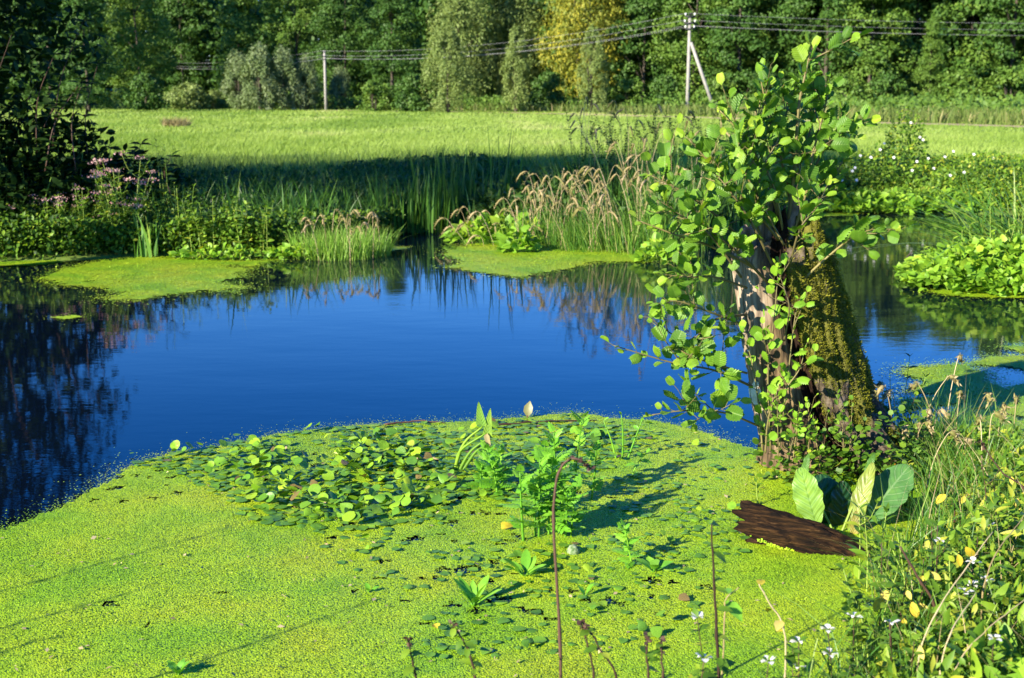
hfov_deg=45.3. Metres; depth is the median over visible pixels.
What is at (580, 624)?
withered stalk
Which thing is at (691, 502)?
floating leaf
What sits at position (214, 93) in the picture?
bush
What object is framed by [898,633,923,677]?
yellowing weed
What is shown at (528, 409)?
upright leaf
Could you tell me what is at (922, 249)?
sedge clump
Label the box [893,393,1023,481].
grass tuft
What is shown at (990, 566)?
grass stalk
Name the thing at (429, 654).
floating leaf
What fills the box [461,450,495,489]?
water plant
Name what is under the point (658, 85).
bush
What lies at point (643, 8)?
tree
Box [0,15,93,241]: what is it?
shrub
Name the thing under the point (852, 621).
hemp nettle
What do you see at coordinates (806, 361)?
alder stump
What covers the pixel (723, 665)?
dry stalk
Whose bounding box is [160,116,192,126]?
grass tuft
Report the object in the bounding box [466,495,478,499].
floating leaf
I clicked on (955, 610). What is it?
hemp nettle
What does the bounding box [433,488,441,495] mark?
floating leaf
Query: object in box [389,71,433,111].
bush
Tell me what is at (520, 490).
water plant
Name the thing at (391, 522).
floating leaf
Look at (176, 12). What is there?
tree
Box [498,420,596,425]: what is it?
stick
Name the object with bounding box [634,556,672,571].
water plant
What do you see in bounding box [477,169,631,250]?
seed grass
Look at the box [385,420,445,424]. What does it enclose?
stick
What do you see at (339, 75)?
willow bush
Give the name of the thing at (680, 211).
seed grass
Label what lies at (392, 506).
floating leaf
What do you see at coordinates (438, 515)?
floating leaf
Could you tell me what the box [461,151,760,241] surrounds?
undergrowth
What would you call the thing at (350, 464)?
floating leaf
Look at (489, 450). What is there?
water plant
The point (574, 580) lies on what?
floating leaf
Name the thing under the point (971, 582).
hemp nettle
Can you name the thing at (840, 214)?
duckweed
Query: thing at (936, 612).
grass stalk
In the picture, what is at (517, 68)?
willow tree
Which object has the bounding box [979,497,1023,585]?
leafy weed
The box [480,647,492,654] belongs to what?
floating leaf
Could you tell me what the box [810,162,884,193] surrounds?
flowering bush
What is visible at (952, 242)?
leafy plant
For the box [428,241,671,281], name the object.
duckweed
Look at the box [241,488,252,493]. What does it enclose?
floating leaf
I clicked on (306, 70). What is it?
willow bush
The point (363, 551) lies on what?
floating leaf
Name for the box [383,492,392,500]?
floating leaf
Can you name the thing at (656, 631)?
floating leaf
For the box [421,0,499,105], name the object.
willow tree
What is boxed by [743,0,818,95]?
tree
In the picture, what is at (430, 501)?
floating leaf
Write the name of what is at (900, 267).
water plant
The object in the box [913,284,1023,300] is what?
duckweed
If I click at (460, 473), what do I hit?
floating leaf
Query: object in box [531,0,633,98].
yellowing tree
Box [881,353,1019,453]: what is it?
grass tuft
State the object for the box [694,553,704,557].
floating leaf
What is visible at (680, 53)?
tree
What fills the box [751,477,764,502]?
water plant
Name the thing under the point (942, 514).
dry grass
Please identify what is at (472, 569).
floating leaf
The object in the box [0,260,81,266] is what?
duckweed
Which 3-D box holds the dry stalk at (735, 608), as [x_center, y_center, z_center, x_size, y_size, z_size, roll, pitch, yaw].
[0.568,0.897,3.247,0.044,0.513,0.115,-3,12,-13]
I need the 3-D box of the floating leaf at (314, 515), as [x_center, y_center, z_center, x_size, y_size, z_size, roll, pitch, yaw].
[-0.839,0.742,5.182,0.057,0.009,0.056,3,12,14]
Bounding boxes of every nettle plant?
[154,138,170,206]
[559,109,638,191]
[618,105,700,187]
[666,102,758,187]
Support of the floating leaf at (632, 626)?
on the duckweed at (158, 578)
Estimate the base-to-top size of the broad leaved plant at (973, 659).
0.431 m
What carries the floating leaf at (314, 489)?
on the plants at (407, 440)
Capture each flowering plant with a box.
[6,194,91,254]
[53,183,119,255]
[87,150,159,251]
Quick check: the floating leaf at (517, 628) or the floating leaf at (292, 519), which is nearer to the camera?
the floating leaf at (517, 628)
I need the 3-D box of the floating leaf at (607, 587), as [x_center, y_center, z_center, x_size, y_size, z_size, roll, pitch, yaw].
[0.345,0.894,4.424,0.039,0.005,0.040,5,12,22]
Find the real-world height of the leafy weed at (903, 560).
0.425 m
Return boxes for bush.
[122,70,170,110]
[163,81,213,109]
[207,89,227,109]
[220,49,255,109]
[239,39,281,109]
[263,44,304,109]
[288,52,323,109]
[327,64,354,109]
[359,80,394,110]
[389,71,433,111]
[527,69,569,109]
[606,78,644,108]
[641,72,685,107]
[690,77,738,108]
[742,69,789,106]
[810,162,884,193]
[825,73,873,106]
[835,139,936,192]
[867,70,908,106]
[876,101,930,172]
[906,150,1022,183]
[928,150,1023,200]
[932,68,990,109]
[974,65,1023,107]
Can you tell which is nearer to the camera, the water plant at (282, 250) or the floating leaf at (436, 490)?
the floating leaf at (436, 490)
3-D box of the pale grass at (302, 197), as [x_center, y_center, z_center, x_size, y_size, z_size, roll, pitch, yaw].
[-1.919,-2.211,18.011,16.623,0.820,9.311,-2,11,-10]
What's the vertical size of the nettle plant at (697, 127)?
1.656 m
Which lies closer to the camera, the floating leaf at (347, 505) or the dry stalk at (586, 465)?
the dry stalk at (586, 465)
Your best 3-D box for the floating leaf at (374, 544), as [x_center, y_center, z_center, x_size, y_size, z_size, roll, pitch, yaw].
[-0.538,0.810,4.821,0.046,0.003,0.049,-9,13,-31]
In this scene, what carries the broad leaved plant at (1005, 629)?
on the ground at (106, 254)
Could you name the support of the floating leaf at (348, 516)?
on the plants at (407, 440)
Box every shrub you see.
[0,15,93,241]
[0,57,146,237]
[20,138,221,209]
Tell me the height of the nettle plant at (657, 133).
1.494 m
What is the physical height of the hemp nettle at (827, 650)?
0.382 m
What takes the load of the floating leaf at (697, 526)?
on the duckweed at (158, 578)
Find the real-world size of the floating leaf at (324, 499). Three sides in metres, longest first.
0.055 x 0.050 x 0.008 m
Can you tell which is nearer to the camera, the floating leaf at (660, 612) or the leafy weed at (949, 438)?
the floating leaf at (660, 612)
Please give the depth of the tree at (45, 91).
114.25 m
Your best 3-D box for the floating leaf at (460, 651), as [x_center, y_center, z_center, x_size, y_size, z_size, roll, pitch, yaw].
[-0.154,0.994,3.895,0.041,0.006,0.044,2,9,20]
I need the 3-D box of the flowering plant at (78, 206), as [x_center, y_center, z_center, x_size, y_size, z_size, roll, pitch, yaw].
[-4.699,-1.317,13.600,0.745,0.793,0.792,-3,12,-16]
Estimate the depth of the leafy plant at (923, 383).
6.25 m
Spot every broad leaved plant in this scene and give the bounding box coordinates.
[917,669,939,677]
[944,620,1023,677]
[946,581,1023,677]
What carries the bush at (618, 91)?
on the ground at (106, 254)
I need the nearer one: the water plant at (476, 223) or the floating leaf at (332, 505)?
the floating leaf at (332, 505)
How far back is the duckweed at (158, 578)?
4.51 m
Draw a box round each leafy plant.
[151,181,207,248]
[179,196,238,250]
[231,200,273,256]
[880,390,921,432]
[887,353,928,426]
[919,235,993,281]
[955,219,1018,268]
[981,197,1023,248]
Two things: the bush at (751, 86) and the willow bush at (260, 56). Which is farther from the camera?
the willow bush at (260, 56)
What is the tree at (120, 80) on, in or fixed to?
on the ground at (106, 254)
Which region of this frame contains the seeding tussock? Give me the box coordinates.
[281,209,408,260]
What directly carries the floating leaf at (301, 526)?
on the duckweed at (158, 578)
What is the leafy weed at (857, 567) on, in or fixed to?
on the ground at (106, 254)
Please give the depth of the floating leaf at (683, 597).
4.30 m
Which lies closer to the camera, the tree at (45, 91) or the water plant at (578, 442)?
the water plant at (578, 442)
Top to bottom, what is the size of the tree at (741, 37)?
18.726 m
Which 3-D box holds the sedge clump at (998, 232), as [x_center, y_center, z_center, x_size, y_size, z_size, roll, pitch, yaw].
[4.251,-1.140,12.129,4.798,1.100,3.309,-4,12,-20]
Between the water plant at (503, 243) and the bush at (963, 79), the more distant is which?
the bush at (963, 79)
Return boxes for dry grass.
[263,101,1023,125]
[806,359,1023,677]
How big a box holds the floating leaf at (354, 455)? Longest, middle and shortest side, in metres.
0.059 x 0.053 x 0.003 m
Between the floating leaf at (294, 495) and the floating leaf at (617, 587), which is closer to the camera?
the floating leaf at (617, 587)
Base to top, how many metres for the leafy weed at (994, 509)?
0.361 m
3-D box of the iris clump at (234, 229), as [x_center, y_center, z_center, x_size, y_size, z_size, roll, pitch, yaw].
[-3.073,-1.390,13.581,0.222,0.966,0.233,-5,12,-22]
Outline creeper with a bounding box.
[752,397,936,486]
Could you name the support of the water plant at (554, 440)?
on the water
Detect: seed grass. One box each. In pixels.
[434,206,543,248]
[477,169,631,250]
[517,96,692,220]
[518,175,645,252]
[560,164,680,253]
[601,136,727,251]
[608,97,768,235]
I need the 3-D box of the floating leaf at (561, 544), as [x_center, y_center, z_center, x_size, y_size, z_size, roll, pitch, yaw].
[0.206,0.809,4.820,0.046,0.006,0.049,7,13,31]
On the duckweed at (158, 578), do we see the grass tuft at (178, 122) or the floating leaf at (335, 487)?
the floating leaf at (335, 487)
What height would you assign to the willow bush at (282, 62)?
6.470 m
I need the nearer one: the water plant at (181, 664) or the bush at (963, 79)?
the water plant at (181, 664)
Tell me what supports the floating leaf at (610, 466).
on the duckweed at (158, 578)
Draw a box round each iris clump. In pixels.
[131,210,165,257]
[222,174,243,247]
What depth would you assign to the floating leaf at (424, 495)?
5.35 m
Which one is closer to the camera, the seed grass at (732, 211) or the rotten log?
the rotten log
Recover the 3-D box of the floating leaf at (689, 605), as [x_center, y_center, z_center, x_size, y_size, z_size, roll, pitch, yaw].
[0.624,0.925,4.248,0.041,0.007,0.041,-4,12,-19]
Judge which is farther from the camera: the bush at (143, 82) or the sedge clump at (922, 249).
the bush at (143, 82)
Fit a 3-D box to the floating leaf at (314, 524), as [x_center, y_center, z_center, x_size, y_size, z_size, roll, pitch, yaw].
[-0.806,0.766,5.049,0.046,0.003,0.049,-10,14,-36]
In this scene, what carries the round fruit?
on the water
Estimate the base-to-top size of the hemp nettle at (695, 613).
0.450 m
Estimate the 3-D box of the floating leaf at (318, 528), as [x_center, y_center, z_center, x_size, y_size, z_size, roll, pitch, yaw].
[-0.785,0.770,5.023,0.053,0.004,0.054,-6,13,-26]
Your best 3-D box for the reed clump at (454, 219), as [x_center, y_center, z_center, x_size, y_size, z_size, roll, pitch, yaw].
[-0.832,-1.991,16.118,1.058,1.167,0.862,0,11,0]
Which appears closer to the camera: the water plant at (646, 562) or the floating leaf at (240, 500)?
the water plant at (646, 562)
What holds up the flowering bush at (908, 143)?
on the ground at (106, 254)
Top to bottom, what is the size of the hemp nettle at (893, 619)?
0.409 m
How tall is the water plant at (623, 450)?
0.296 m
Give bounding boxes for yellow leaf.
[501,522,512,528]
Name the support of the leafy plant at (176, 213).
on the ground at (106, 254)
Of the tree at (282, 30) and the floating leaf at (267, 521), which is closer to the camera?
the floating leaf at (267, 521)
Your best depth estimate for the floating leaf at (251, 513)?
5.19 m
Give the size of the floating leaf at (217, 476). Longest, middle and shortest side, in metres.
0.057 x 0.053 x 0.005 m
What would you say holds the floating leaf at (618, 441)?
on the plants at (407, 440)
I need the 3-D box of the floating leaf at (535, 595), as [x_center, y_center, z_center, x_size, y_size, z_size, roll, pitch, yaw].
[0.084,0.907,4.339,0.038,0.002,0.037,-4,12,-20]
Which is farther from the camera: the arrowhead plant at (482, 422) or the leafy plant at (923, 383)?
the leafy plant at (923, 383)
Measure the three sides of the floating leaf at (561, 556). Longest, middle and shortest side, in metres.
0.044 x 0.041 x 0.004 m
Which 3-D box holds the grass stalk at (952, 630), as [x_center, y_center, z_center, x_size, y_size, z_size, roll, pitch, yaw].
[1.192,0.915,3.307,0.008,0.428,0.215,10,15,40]
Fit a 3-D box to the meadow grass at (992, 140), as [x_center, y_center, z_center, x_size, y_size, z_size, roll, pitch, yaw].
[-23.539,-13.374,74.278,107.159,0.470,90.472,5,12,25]
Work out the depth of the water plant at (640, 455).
5.72 m
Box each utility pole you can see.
[322,51,326,110]
[684,13,714,112]
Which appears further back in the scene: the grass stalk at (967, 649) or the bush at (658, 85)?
the bush at (658, 85)
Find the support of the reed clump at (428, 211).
on the ground at (106, 254)
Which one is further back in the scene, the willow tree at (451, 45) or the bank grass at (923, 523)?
the willow tree at (451, 45)
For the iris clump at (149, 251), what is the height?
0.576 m
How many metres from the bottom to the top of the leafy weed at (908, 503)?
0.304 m
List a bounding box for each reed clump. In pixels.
[237,175,363,225]
[343,181,406,228]
[362,162,452,235]
[408,146,488,232]
[487,122,524,214]
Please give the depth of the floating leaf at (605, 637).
4.01 m
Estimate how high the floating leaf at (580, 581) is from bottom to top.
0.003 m
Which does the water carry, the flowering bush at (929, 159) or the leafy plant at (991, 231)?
the leafy plant at (991, 231)
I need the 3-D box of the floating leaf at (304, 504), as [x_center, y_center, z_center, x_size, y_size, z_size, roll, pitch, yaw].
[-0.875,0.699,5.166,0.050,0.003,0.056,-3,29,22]
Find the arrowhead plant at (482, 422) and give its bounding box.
[453,402,491,470]
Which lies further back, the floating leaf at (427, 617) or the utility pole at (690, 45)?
the utility pole at (690, 45)
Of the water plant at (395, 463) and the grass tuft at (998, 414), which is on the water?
the water plant at (395, 463)
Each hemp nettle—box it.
[688,650,712,677]
[691,607,716,674]
[759,653,794,677]
[773,636,811,677]
[818,624,864,677]
[841,611,870,676]
[876,615,907,677]
[909,537,946,615]
[940,587,972,654]
[965,556,994,624]
[968,519,996,589]
[983,630,1012,677]
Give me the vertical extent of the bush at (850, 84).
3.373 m
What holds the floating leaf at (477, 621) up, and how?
on the duckweed at (158, 578)
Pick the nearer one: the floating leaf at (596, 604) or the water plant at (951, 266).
the floating leaf at (596, 604)
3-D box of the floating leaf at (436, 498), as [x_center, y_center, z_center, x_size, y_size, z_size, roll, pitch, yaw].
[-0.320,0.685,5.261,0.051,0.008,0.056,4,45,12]
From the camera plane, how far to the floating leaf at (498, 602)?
4.28 m
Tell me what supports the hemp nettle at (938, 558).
on the ground at (106, 254)
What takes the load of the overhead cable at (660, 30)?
attached to the utility pole at (690, 45)
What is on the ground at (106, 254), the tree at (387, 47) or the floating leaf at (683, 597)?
the tree at (387, 47)
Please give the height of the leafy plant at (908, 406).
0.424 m
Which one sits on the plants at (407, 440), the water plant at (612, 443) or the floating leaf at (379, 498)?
the floating leaf at (379, 498)
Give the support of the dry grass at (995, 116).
on the ground at (106, 254)
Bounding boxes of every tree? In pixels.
[0,0,96,109]
[0,0,116,192]
[53,0,124,112]
[100,0,181,98]
[149,0,215,92]
[210,0,266,100]
[258,0,336,97]
[302,0,386,99]
[358,0,425,107]
[419,22,474,112]
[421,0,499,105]
[482,0,552,101]
[499,24,532,111]
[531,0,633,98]
[575,22,610,111]
[591,0,695,99]
[644,0,746,103]
[695,0,780,97]
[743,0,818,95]
[764,0,890,97]
[820,0,917,95]
[866,0,981,95]
[906,0,1023,96]
[910,17,947,109]
[960,0,1023,88]
[1012,20,1023,67]
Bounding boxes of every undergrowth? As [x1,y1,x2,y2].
[0,86,1023,118]
[0,152,513,258]
[0,192,406,260]
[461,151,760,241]
[767,148,1023,212]
[845,414,1023,677]
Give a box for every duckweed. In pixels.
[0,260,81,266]
[0,378,1023,677]
[5,255,299,305]
[46,312,90,324]
[374,245,419,251]
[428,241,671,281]
[824,211,867,215]
[878,356,1023,416]
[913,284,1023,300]
[945,340,1023,372]
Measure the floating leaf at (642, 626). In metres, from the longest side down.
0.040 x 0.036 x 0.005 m
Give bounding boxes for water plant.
[166,242,272,260]
[167,658,189,674]
[264,237,331,259]
[365,582,378,592]
[387,459,406,467]
[440,212,562,243]
[453,575,501,607]
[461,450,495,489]
[474,452,515,495]
[477,440,515,476]
[491,225,542,252]
[498,464,537,540]
[503,549,545,575]
[507,444,573,536]
[531,422,577,492]
[545,474,591,536]
[564,410,593,493]
[578,439,606,498]
[578,584,593,594]
[601,417,616,457]
[613,519,643,568]
[619,411,628,457]
[625,447,651,475]
[627,416,643,457]
[629,231,696,263]
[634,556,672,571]
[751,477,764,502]
[808,186,958,214]
[892,240,1019,280]
[897,232,1023,296]
[908,186,1018,212]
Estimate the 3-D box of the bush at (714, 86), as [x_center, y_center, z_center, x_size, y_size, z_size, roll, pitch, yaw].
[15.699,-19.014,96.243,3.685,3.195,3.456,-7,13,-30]
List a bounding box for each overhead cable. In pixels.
[176,26,1008,68]
[180,20,982,66]
[180,26,1023,68]
[220,13,1023,62]
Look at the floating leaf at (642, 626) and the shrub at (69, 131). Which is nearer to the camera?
the floating leaf at (642, 626)
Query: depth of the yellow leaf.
5.02 m
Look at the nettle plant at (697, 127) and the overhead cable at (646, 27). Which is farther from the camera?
the overhead cable at (646, 27)
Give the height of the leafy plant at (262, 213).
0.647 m
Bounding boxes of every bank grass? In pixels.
[0,140,814,252]
[690,384,1023,677]
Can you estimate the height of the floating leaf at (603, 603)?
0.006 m
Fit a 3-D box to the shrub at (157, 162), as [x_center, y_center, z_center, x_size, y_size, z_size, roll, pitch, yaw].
[-5.044,-1.909,15.165,3.159,1.130,1.978,0,11,0]
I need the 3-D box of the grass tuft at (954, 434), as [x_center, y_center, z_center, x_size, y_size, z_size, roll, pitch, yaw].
[1.815,0.546,5.547,0.829,0.364,0.663,0,11,0]
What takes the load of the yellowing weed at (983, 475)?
on the ground at (106, 254)
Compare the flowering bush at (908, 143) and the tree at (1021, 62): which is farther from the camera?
the tree at (1021, 62)
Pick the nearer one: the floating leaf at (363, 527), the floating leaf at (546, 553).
the floating leaf at (546, 553)
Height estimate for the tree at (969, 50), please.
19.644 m
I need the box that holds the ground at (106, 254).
[0,88,1023,676]
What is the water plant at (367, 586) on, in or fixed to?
on the water
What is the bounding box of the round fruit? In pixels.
[567,544,579,554]
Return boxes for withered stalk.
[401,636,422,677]
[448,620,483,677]
[576,619,594,677]
[579,623,617,677]
[638,632,659,677]
[648,636,669,677]
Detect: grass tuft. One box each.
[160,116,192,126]
[845,419,999,498]
[871,381,977,459]
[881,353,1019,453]
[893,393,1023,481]
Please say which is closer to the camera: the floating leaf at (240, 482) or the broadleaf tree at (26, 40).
the floating leaf at (240, 482)
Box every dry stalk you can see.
[552,455,595,677]
[700,521,735,677]
[717,587,742,677]
[756,579,786,677]
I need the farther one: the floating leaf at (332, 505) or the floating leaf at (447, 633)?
the floating leaf at (332, 505)
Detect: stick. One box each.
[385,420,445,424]
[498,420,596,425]
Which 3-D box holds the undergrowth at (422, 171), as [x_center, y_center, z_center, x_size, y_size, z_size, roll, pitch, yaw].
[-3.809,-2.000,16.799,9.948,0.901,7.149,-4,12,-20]
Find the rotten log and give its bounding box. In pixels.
[732,500,872,556]
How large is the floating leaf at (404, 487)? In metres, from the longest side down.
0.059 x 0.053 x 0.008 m
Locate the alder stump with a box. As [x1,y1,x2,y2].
[600,25,924,479]
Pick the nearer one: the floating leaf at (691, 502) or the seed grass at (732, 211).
the floating leaf at (691, 502)
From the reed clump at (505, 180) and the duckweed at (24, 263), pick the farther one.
the reed clump at (505, 180)
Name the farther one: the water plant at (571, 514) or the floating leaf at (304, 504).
the floating leaf at (304, 504)
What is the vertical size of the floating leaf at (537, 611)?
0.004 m
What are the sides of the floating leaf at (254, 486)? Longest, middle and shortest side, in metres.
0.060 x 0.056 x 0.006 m
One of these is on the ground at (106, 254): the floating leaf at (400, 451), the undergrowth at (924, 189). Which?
the undergrowth at (924, 189)
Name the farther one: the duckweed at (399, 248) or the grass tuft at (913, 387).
the duckweed at (399, 248)
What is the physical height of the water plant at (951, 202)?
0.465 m
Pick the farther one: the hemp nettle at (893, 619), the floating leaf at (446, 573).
the floating leaf at (446, 573)
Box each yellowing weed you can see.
[864,534,940,654]
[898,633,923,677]
[917,518,974,601]
[936,471,977,531]
[973,450,1022,510]
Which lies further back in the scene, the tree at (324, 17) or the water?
the tree at (324, 17)
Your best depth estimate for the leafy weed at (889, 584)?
3.69 m
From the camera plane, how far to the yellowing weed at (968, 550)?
3.94 m
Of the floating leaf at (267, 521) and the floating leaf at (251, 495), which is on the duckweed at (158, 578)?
the floating leaf at (267, 521)
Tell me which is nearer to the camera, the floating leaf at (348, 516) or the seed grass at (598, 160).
the floating leaf at (348, 516)
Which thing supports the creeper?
attached to the alder stump
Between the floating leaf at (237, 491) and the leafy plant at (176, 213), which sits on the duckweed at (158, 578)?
the floating leaf at (237, 491)
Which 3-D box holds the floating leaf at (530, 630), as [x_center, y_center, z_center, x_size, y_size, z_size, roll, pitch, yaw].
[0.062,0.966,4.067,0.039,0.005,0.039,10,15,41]
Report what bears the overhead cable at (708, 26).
attached to the utility pole at (690, 45)
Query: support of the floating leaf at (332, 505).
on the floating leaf
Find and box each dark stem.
[899,546,937,640]
[978,440,1023,489]
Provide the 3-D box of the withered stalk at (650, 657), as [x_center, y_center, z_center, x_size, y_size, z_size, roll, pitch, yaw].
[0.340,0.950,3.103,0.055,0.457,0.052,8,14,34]
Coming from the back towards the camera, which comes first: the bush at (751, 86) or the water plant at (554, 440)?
the bush at (751, 86)
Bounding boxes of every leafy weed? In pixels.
[835,563,881,676]
[840,556,906,674]
[844,497,895,590]
[887,526,958,635]
[898,459,922,517]
[914,594,1002,675]
[934,553,986,647]
[935,427,980,476]
[971,491,1018,567]
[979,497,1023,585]
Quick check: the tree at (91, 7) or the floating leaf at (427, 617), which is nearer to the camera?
the floating leaf at (427, 617)
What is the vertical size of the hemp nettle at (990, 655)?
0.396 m
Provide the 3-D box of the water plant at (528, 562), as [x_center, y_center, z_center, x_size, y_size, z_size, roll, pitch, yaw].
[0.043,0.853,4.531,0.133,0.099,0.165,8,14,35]
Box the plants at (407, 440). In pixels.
[130,414,766,657]
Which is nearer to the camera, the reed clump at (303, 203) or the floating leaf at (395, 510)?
the floating leaf at (395, 510)
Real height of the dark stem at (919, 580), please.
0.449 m
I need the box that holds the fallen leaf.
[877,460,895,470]
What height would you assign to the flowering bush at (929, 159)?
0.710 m
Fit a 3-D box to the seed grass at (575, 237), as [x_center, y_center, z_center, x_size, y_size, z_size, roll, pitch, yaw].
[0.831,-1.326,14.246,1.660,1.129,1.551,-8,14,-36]
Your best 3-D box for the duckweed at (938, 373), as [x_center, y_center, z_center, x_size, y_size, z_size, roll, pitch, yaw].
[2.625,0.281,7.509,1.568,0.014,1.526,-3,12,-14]
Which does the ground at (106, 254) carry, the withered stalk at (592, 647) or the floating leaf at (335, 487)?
the withered stalk at (592, 647)
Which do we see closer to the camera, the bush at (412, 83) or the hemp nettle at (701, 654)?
the hemp nettle at (701, 654)
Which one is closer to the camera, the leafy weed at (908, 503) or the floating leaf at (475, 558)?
the floating leaf at (475, 558)
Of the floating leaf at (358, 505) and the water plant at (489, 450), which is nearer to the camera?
the floating leaf at (358, 505)
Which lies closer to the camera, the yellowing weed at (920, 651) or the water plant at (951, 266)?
the yellowing weed at (920, 651)
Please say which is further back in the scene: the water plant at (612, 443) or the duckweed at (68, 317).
the duckweed at (68, 317)
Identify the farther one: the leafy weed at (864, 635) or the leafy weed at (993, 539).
the leafy weed at (993, 539)
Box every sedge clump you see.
[837,170,1023,272]
[897,230,994,253]
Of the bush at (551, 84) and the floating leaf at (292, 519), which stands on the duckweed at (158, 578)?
the floating leaf at (292, 519)
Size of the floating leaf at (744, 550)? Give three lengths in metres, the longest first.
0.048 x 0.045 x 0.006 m
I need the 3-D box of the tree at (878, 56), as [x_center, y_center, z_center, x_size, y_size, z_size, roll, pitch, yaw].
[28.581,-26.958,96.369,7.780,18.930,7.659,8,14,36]
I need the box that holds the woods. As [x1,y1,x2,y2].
[0,0,1023,105]
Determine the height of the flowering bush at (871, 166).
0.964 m
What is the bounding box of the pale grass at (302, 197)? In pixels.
[1,148,811,252]
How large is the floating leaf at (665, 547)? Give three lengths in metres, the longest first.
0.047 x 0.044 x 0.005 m
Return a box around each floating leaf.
[215,475,226,479]
[234,480,245,484]
[234,489,243,493]
[235,498,247,501]
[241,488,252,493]
[246,492,256,498]
[246,511,257,515]
[251,484,259,489]
[260,519,273,524]
[271,465,281,474]
[274,505,286,508]
[282,521,294,524]
[287,518,298,521]
[290,483,301,492]
[290,491,299,500]
[297,524,305,528]
[300,501,310,508]
[308,484,320,494]
[309,512,318,516]
[310,523,321,526]
[314,525,326,529]
[317,497,329,501]
[322,470,333,479]
[326,503,336,507]
[327,485,339,490]
[340,503,352,513]
[342,511,355,520]
[344,525,357,527]
[347,462,357,467]
[348,495,357,499]
[349,452,359,458]
[353,502,362,509]
[355,525,367,529]
[358,549,368,552]
[361,510,373,515]
[364,495,373,503]
[369,543,380,546]
[369,556,378,560]
[371,484,379,490]
[372,504,381,513]
[373,494,385,502]
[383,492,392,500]
[387,520,396,524]
[389,501,400,509]
[391,507,398,514]
[395,446,406,455]
[395,518,407,522]
[401,483,409,491]
[403,584,413,588]
[418,584,428,587]
[419,493,427,502]
[422,615,434,619]
[425,499,437,504]
[425,652,435,657]
[431,494,441,502]
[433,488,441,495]
[434,514,445,517]
[440,571,450,575]
[444,483,455,489]
[444,630,456,636]
[454,471,465,474]
[457,649,463,654]
[462,477,473,481]
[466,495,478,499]
[467,567,477,570]
[469,556,479,560]
[471,620,483,623]
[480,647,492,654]
[495,600,506,604]
[497,617,509,623]
[512,626,525,630]
[526,628,537,632]
[529,594,539,597]
[530,609,540,613]
[533,636,546,642]
[540,552,550,555]
[544,649,557,653]
[557,554,565,558]
[558,542,569,546]
[568,578,577,583]
[577,580,587,583]
[588,602,600,607]
[597,601,606,605]
[597,635,608,639]
[602,585,611,588]
[606,464,615,467]
[612,585,623,589]
[615,439,626,443]
[628,624,637,629]
[638,621,647,630]
[650,559,658,564]
[650,626,661,637]
[656,610,665,615]
[659,595,668,599]
[660,545,670,549]
[678,593,689,600]
[686,501,696,504]
[687,603,698,607]
[689,601,700,604]
[693,525,702,528]
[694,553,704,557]
[738,548,749,551]
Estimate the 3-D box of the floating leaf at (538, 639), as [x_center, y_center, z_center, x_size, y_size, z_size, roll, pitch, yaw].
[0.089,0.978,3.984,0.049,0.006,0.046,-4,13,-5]
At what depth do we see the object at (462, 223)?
14.64 m
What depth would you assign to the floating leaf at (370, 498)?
5.33 m
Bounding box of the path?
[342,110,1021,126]
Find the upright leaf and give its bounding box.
[523,401,532,417]
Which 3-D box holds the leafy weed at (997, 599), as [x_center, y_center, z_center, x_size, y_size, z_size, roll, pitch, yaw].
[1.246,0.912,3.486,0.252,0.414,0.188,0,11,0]
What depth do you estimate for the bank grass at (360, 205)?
17.11 m
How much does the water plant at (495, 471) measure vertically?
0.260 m
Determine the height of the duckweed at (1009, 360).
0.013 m
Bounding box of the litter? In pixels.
[0,419,871,677]
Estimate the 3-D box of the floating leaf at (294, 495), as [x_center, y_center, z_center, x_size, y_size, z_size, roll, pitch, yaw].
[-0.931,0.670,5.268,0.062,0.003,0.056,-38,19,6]
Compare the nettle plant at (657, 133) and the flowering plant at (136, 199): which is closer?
the flowering plant at (136, 199)
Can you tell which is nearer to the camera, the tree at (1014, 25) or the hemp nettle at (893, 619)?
the hemp nettle at (893, 619)
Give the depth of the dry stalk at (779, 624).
3.25 m
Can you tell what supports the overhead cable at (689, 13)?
attached to the utility pole at (690, 45)
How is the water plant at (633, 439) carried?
in the water
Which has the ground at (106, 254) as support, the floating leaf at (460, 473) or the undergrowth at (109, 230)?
the undergrowth at (109, 230)
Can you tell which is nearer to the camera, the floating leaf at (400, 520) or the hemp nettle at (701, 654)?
the hemp nettle at (701, 654)
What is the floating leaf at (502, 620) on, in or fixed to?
on the duckweed at (158, 578)
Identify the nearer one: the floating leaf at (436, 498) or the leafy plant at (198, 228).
the floating leaf at (436, 498)
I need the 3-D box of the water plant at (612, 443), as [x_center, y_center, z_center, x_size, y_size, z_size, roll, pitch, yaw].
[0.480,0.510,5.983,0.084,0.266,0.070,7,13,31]
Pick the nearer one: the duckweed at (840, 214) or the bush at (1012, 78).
the duckweed at (840, 214)
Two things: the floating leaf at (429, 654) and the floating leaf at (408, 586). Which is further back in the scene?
the floating leaf at (408, 586)
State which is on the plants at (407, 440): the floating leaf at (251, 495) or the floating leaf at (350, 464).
the floating leaf at (251, 495)
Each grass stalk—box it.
[917,532,992,668]
[939,592,975,675]
[954,600,1023,669]
[980,515,1023,654]
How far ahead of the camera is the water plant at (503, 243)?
13.85 m
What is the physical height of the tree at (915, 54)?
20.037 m
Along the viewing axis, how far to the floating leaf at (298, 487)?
5.44 m
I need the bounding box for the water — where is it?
[0,212,1023,627]
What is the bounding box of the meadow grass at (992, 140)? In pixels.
[0,108,1023,196]
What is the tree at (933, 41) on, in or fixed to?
on the ground at (106, 254)
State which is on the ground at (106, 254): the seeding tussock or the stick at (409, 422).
the seeding tussock
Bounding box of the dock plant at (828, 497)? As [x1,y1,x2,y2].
[792,453,913,533]

